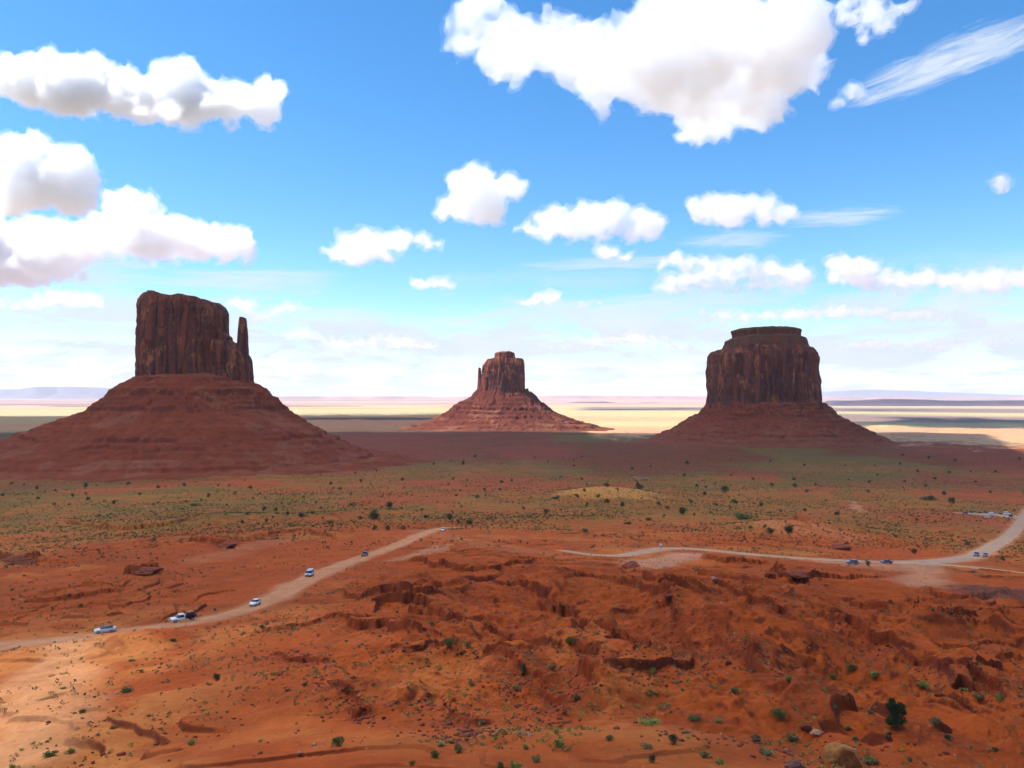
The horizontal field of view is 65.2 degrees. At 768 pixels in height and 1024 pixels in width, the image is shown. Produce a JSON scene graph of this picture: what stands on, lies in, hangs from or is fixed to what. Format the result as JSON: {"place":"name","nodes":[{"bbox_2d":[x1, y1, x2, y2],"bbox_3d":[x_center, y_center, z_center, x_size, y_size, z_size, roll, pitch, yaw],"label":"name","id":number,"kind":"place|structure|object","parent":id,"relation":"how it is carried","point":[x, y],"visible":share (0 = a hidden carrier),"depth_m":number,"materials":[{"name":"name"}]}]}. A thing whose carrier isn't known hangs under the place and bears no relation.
{"place":"outdoors","nodes":[
{"label":"outdoors","id":0,"kind":"place"},
{"bbox_2d":[0,386,276,398],"bbox_3d":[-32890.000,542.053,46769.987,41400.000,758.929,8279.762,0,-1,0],"label":"hills","id":1,"kind":"structure","parent":0,"point":[62,392],"depth_m":44835.25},
{"bbox_2d":[0,527,459,648],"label":"dirt road","id":2,"kind":"structure","parent":0,"point":[290,588],"depth_m":219.44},
{"bbox_2d":[94,625,116,633],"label":"car","id":3,"kind":"object","parent":2,"relation":"on","point":[105,628],"visible":1,"depth_m":180.81,"materials":[{"name":"grey paint"}]},
{"bbox_2d":[168,610,196,622],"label":"pickup truck","id":4,"kind":"object","parent":2,"relation":"on","point":[190,615],"visible":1,"depth_m":191.70,"materials":[{"name":"white paint"}]},
{"bbox_2d":[249,598,260,605],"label":"car","id":5,"kind":"object","parent":2,"relation":"on","point":[255,601],"visible":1,"depth_m":212.94,"materials":[{"name":"white paint"}]},
{"bbox_2d":[305,568,313,576],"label":"van","id":6,"kind":"object","parent":2,"relation":"on","point":[309,571],"visible":1,"depth_m":267.38,"materials":[{"name":"white paint"}]},
{"bbox_2d":[0,399,1023,767],"bbox_3d":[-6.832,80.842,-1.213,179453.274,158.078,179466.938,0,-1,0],"label":"ground","id":7,"kind":"structure","parent":0,"point":[940,435],"depth_m":198.82,"materials":[{"name":"soil"}]},
{"bbox_2d":[1,554,33,563],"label":"boulder","id":8,"kind":"object","parent":7,"relation":"on","point":[17,559],"visible":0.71,"depth_m":345.00,"materials":[{"name":"brown stone"}]},
{"bbox_2d":[42,751,57,757],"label":"desert shrub","id":9,"kind":"object","parent":7,"relation":"on","point":[48,754],"visible":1,"depth_m":92.59,"materials":[{"name":"green plant"}]},
{"bbox_2d":[63,746,75,753],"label":"desert shrub","id":10,"kind":"object","parent":7,"relation":"on","point":[71,750],"visible":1,"depth_m":93.32,"materials":[{"name":"green plant"}]},
{"bbox_2d":[119,684,133,693],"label":"desert shrub","id":11,"kind":"object","parent":7,"relation":"on","point":[126,689],"visible":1,"depth_m":121.08,"materials":[{"name":"green plant"}]},
{"bbox_2d":[130,567,163,575],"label":"boulder","id":12,"kind":"object","parent":7,"relation":"on","point":[144,571],"visible":0.98,"depth_m":284.90,"materials":[{"name":"brown stone"}]},
{"bbox_2d":[186,738,196,744],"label":"desert shrub","id":13,"kind":"object","parent":7,"relation":"on","point":[191,742],"visible":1,"depth_m":89.08,"materials":[{"name":"green plant"}]},
{"bbox_2d":[0,290,433,481],"bbox_3d":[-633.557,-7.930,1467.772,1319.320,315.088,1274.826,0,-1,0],"label":"butte","id":14,"kind":"object","parent":7,"relation":"on","point":[191,399],"visible":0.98,"depth_m":1291.21,"materials":[{"name":"stone"}]},
{"bbox_2d":[213,673,220,680],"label":"desert shrub","id":15,"kind":"object","parent":7,"relation":"on","point":[217,677],"visible":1,"depth_m":123.48,"materials":[{"name":"green plant"}]},
{"bbox_2d":[217,542,237,546],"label":"boulder","id":16,"kind":"object","parent":7,"relation":"on","point":[228,544],"visible":0.99,"depth_m":366.59,"materials":[{"name":"brown stone"}]},
{"bbox_2d":[330,736,344,746],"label":"desert shrub","id":17,"kind":"object","parent":7,"relation":"on","point":[336,741],"visible":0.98,"depth_m":80.84,"materials":[{"name":"green plant"}]},
{"bbox_2d":[367,509,380,518],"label":"desert shrub","id":18,"kind":"object","parent":7,"relation":"on","point":[374,515],"visible":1,"depth_m":528.36,"materials":[{"name":"green plant"}]},
{"bbox_2d":[384,501,392,508],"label":"desert shrub","id":19,"kind":"object","parent":7,"relation":"on","point":[388,505],"visible":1,"depth_m":635.02,"materials":[{"name":"green plant"}]},
{"bbox_2d":[430,750,440,757],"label":"desert shrub","id":20,"kind":"object","parent":7,"relation":"on","point":[434,753],"visible":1,"depth_m":71.89,"materials":[{"name":"green plant"}]},
{"bbox_2d":[443,637,453,645],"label":"desert shrub","id":21,"kind":"object","parent":7,"relation":"on","point":[449,642],"visible":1,"depth_m":136.46,"materials":[{"name":"green plant"}]},
{"bbox_2d":[454,743,463,752],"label":"desert shrub","id":22,"kind":"object","parent":7,"relation":"on","point":[460,749],"visible":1,"depth_m":74.60,"materials":[{"name":"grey plant"}]},
{"bbox_2d":[496,761,503,767],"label":"desert shrub","id":23,"kind":"object","parent":7,"relation":"on","point":[499,765],"visible":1,"depth_m":64.97,"materials":[{"name":"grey plant"}]},
{"bbox_2d":[398,351,614,431],"bbox_3d":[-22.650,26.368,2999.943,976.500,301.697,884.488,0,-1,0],"label":"butte","id":24,"kind":"object","parent":7,"relation":"on","point":[501,398],"visible":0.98,"depth_m":2869.67,"materials":[{"name":"stone"}]},
{"bbox_2d":[0,493,1021,632],"bbox_3d":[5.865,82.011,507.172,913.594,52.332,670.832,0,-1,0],"label":"tufts","id":25,"kind":"object","parent":7,"relation":"on","point":[264,567],"visible":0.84,"depth_m":290.33,"materials":[{"name":"green plant"}]},
{"bbox_2d":[0,438,1023,572],"bbox_3d":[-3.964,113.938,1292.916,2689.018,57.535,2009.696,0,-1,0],"label":"scrub","id":26,"kind":"object","parent":7,"relation":"on","point":[481,522],"visible":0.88,"depth_m":588.31,"materials":[{"name":"green plant"}]},
{"bbox_2d":[0,489,1023,720],"bbox_3d":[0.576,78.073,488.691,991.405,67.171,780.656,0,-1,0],"label":"dry grass","id":27,"kind":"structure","parent":7,"relation":"on","point":[526,652],"depth_m":152.63,"materials":[{"name":"brown plant"}]},
{"bbox_2d":[1,536,1022,767],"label":"tufts","id":28,"kind":"object","parent":7,"relation":"on","point":[643,685],"visible":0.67,"depth_m":107.96,"materials":[{"name":"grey plant"}]},
{"bbox_2d":[508,760,524,767],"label":"desert shrub","id":29,"kind":"object","parent":7,"relation":"on","point":[513,764],"visible":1,"depth_m":63.86,"materials":[{"name":"green plant"}]},
{"bbox_2d":[518,663,525,672],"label":"desert shrub","id":30,"kind":"object","parent":7,"relation":"on","point":[523,669],"visible":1,"depth_m":123.65,"materials":[{"name":"green plant"}]},
{"bbox_2d":[45,527,1023,767],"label":"stones","id":31,"kind":"object","parent":7,"relation":"on","point":[945,752],"visible":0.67,"depth_m":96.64,"materials":[{"name":"brown stone"}]},
{"bbox_2d":[531,753,540,762],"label":"desert shrub","id":32,"kind":"object","parent":7,"relation":"on","point":[535,759],"visible":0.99,"depth_m":68.11,"materials":[{"name":"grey plant"}]},
{"bbox_2d":[49,529,1023,767],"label":"rubble","id":33,"kind":"object","parent":7,"relation":"on","point":[564,711],"visible":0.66,"depth_m":114.33,"materials":[{"name":"brown stone"}]},
{"bbox_2d":[548,664,556,668],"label":"desert shrub","id":34,"kind":"object","parent":7,"relation":"on","point":[552,666],"visible":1,"depth_m":122.78,"materials":[{"name":"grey plant"}]},
{"bbox_2d":[553,738,564,747],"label":"desert shrub","id":35,"kind":"object","parent":7,"relation":"on","point":[559,743],"visible":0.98,"depth_m":75.88,"materials":[{"name":"green plant"}]},
{"bbox_2d":[565,636,575,643],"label":"desert shrub","id":36,"kind":"object","parent":7,"relation":"on","point":[569,640],"visible":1,"depth_m":144.45,"materials":[{"name":"green plant"}]},
{"bbox_2d":[572,693,578,700],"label":"desert shrub","id":37,"kind":"object","parent":7,"relation":"on","point":[576,696],"visible":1,"depth_m":103.61,"materials":[{"name":"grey plant"}]},
{"bbox_2d":[605,735,613,740],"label":"desert shrub","id":38,"kind":"object","parent":7,"relation":"on","point":[609,737],"visible":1,"depth_m":77.53,"materials":[{"name":"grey plant"}]},
{"bbox_2d":[622,561,639,568],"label":"boulder","id":39,"kind":"object","parent":7,"relation":"on","point":[631,564],"visible":0.93,"depth_m":274.88,"materials":[{"name":"brown stone"}]},
{"bbox_2d":[634,482,643,488],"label":"desert shrub","id":40,"kind":"object","parent":7,"relation":"on","point":[637,485],"visible":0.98,"depth_m":880.23,"materials":[{"name":"green plant"}]},
{"bbox_2d":[633,477,648,480],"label":"boulder","id":41,"kind":"object","parent":7,"relation":"on","point":[641,478],"visible":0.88,"depth_m":1004.60,"materials":[{"name":"stone"}]},
{"bbox_2d":[639,743,652,749],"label":"desert shrub","id":42,"kind":"object","parent":7,"relation":"on","point":[648,746],"visible":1,"depth_m":75.44,"materials":[{"name":"plant"}]},
{"bbox_2d":[636,716,662,725],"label":"desert shrub","id":43,"kind":"object","parent":7,"relation":"on","point":[647,721],"visible":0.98,"depth_m":92.29,"materials":[{"name":"green plant"}]},
{"bbox_2d":[648,753,656,762],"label":"desert shrub","id":44,"kind":"object","parent":7,"relation":"on","point":[651,757],"visible":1,"depth_m":70.36,"materials":[{"name":"green plant"}]},
{"bbox_2d":[664,594,672,598],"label":"boulder","id":45,"kind":"object","parent":7,"relation":"on","point":[667,596],"visible":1,"depth_m":170.10,"materials":[{"name":"brown stone"}]},
{"bbox_2d":[668,733,678,744],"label":"desert shrub","id":46,"kind":"object","parent":7,"relation":"on","point":[673,737],"visible":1,"depth_m":77.21,"materials":[{"name":"green plant"}]},
{"bbox_2d":[679,507,687,513],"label":"desert shrub","id":47,"kind":"object","parent":7,"relation":"on","point":[682,510],"visible":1,"depth_m":592.36,"materials":[{"name":"green plant"}]},
{"bbox_2d":[687,714,701,721],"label":"desert shrub","id":48,"kind":"object","parent":7,"relation":"on","point":[692,717],"visible":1,"depth_m":95.54,"materials":[{"name":"green plant"}]},
{"bbox_2d":[699,751,709,757],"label":"desert shrub","id":49,"kind":"object","parent":7,"relation":"on","point":[704,753],"visible":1,"depth_m":74.22,"materials":[{"name":"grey plant"}]},
{"bbox_2d":[710,576,718,580],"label":"boulder","id":50,"kind":"object","parent":7,"relation":"on","point":[712,578],"visible":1,"depth_m":212.17,"materials":[{"name":"beige stone"}]},
{"bbox_2d":[716,758,724,765],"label":"desert shrub","id":51,"kind":"object","parent":7,"relation":"on","point":[719,761],"visible":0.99,"depth_m":71.94,"materials":[{"name":"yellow plant"}]},
{"bbox_2d":[720,485,728,492],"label":"desert shrub","id":52,"kind":"object","parent":7,"relation":"on","point":[723,488],"visible":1,"depth_m":840.84,"materials":[{"name":"green plant"}]},
{"bbox_2d":[730,687,738,693],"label":"desert shrub","id":53,"kind":"object","parent":7,"relation":"on","point":[733,689],"visible":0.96,"depth_m":105.97,"materials":[{"name":"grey plant"}]},
{"bbox_2d":[734,513,754,518],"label":"desert shrub","id":54,"kind":"object","parent":7,"relation":"on","point":[741,516],"visible":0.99,"depth_m":552.22,"materials":[{"name":"green plant"}]},
{"bbox_2d":[748,734,761,741],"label":"desert shrub","id":55,"kind":"object","parent":7,"relation":"on","point":[755,737],"visible":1,"depth_m":88.95,"materials":[{"name":"plant"}]},
{"bbox_2d":[758,748,773,756],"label":"desert shrub","id":56,"kind":"object","parent":7,"relation":"on","point":[765,751],"visible":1,"depth_m":78.87,"materials":[{"name":"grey plant"}]},
{"bbox_2d":[764,571,775,578],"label":"boulder","id":57,"kind":"object","parent":7,"relation":"on","point":[768,574],"visible":0.98,"depth_m":250.79,"materials":[{"name":"brown stone"}]},
{"bbox_2d":[766,526,774,532],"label":"desert shrub","id":58,"kind":"object","parent":7,"relation":"on","point":[770,530],"visible":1,"depth_m":445.63,"materials":[{"name":"green plant"}]},
{"bbox_2d":[647,326,900,448],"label":"butte","id":59,"kind":"object","parent":7,"relation":"on","point":[763,386],"visible":0.97,"depth_m":1977.67,"materials":[{"name":"stone"}]},
{"bbox_2d":[769,707,788,718],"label":"desert shrub","id":60,"kind":"object","parent":7,"relation":"on","point":[778,713],"visible":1,"depth_m":97.01,"materials":[{"name":"green plant"}]},
{"bbox_2d":[783,523,792,532],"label":"desert shrub","id":61,"kind":"object","parent":7,"relation":"on","point":[788,528],"visible":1,"depth_m":447.11,"materials":[{"name":"green plant"}]},
{"bbox_2d":[784,674,792,681],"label":"desert shrub","id":62,"kind":"object","parent":7,"relation":"on","point":[789,677],"visible":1,"depth_m":110.27,"materials":[{"name":"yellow plant"}]},
{"bbox_2d":[782,732,802,741],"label":"desert shrub","id":63,"kind":"object","parent":7,"relation":"on","point":[792,737],"visible":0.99,"depth_m":91.49,"materials":[{"name":"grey plant"}]},
{"bbox_2d":[784,760,804,767],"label":"boulder","id":64,"kind":"object","parent":7,"relation":"on","point":[796,764],"visible":1,"depth_m":71.84,"materials":[{"name":"purple stone"}]},
{"bbox_2d":[782,570,807,578],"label":"boulder","id":65,"kind":"object","parent":7,"relation":"on","point":[798,574],"visible":1,"depth_m":239.41,"materials":[{"name":"stone"}]},
{"bbox_2d":[799,724,811,732],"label":"boulder","id":66,"kind":"object","parent":7,"relation":"on","point":[807,728],"visible":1,"depth_m":94.00,"materials":[{"name":"brown stone"}]},
{"bbox_2d":[810,728,821,736],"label":"boulder","id":67,"kind":"object","parent":7,"relation":"on","point":[816,732],"visible":1,"depth_m":92.82,"materials":[{"name":"beige stone"}]},
{"bbox_2d":[831,543,851,550],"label":"boulder","id":68,"kind":"object","parent":7,"relation":"on","point":[841,546],"visible":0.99,"depth_m":382.63,"materials":[{"name":"brown stone"}]},
{"bbox_2d":[822,742,862,767],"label":"boulder","id":69,"kind":"object","parent":7,"relation":"on","point":[840,754],"visible":0.93,"depth_m":81.29,"materials":[{"name":"brown stone"}]},
{"bbox_2d":[845,662,857,669],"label":"desert shrub","id":70,"kind":"object","parent":7,"relation":"on","point":[851,667],"visible":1,"depth_m":130.04,"materials":[{"name":"green plant"}]},
{"bbox_2d":[846,559,857,564],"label":"car","id":71,"kind":"object","parent":7,"relation":"on","point":[854,561],"visible":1,"depth_m":303.05,"materials":[{"name":"blue paint"}]},
{"bbox_2d":[861,755,879,765],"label":"desert shrub","id":72,"kind":"object","parent":7,"relation":"on","point":[871,760],"visible":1,"depth_m":83.05,"materials":[{"name":"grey plant"}]},
{"bbox_2d":[869,671,878,678],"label":"desert shrub","id":73,"kind":"object","parent":7,"relation":"on","point":[873,673],"visible":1,"depth_m":126.93,"materials":[{"name":"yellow plant"}]},
{"bbox_2d":[885,698,908,726],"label":"juniper tree","id":74,"kind":"object","parent":7,"relation":"on","point":[897,709],"visible":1,"depth_m":95.62,"materials":[{"name":"green plant"}]},
{"bbox_2d":[915,681,931,688],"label":"desert shrub","id":75,"kind":"object","parent":7,"relation":"on","point":[922,684],"visible":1,"depth_m":123.61,"materials":[{"name":"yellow plant"}]},
{"bbox_2d":[919,495,940,500],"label":"desert shrub","id":76,"kind":"object","parent":7,"relation":"on","point":[929,498],"visible":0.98,"depth_m":793.09,"materials":[{"name":"green plant"}]},
{"bbox_2d":[928,716,941,726],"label":"desert shrub","id":77,"kind":"object","parent":7,"relation":"on","point":[935,720],"visible":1,"depth_m":97.50,"materials":[{"name":"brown plant"}]},
{"bbox_2d":[947,497,954,503],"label":"desert shrub","id":78,"kind":"object","parent":7,"relation":"on","point":[951,499],"visible":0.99,"depth_m":758.89,"materials":[{"name":"green plant"}]},
{"bbox_2d":[970,692,984,699],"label":"desert shrub","id":79,"kind":"object","parent":7,"relation":"on","point":[979,696],"visible":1,"depth_m":111.68,"materials":[{"name":"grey plant"}]},
{"bbox_2d":[968,513,1023,517],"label":"parking area","id":80,"kind":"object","parent":7,"relation":"on","point":[999,515],"visible":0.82,"depth_m":647.04,"materials":[{"name":"beige gravel"}]},
{"bbox_2d":[995,693,1003,701],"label":"desert shrub","id":81,"kind":"object","parent":7,"relation":"on","point":[998,696],"visible":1,"depth_m":108.95,"materials":[{"name":"green plant"}]},
{"bbox_2d":[0,0,1023,396],"label":"sky","id":82,"kind":"structure","parent":0,"point":[392,197],"materials":[{"name":"blue"}]},
{"bbox_2d":[52,396,1023,399],"bbox_3d":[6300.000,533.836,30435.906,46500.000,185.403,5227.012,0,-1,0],"label":"hills","id":83,"kind":"structure","parent":0,"point":[556,398],"depth_m":29631.43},
{"bbox_2d":[568,401,658,402],"bbox_3d":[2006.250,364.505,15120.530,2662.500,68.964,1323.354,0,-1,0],"label":"hills","id":84,"kind":"structure","parent":0,"point":[605,402],"depth_m":14840.86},
{"bbox_2d":[559,510,1023,563],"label":"gravel road","id":85,"kind":"structure","parent":0,"point":[1015,529],"depth_m":350.56,"materials":[{"name":"beige gravel"}]},
{"bbox_2d":[880,559,892,563],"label":"car","id":86,"kind":"object","parent":85,"relation":"on","point":[886,561],"visible":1,"depth_m":320.19,"materials":[{"name":"blue paint"}]},
{"bbox_2d":[822,399,1023,405],"bbox_3d":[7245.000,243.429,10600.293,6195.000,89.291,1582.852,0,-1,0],"label":"hills","id":87,"kind":"structure","parent":0,"point":[896,402],"depth_m":10431.54,"materials":[{"name":"stone"}]},
{"bbox_2d":[822,390,1023,397],"bbox_3d":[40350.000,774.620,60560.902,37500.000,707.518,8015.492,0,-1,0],"label":"hills","id":88,"kind":"structure","parent":0,"point":[876,393],"depth_m":59404.41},
{"bbox_2d":[918,563,1022,572],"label":"side road","id":89,"kind":"structure","parent":0,"point":[961,566],"depth_m":321.05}
]}

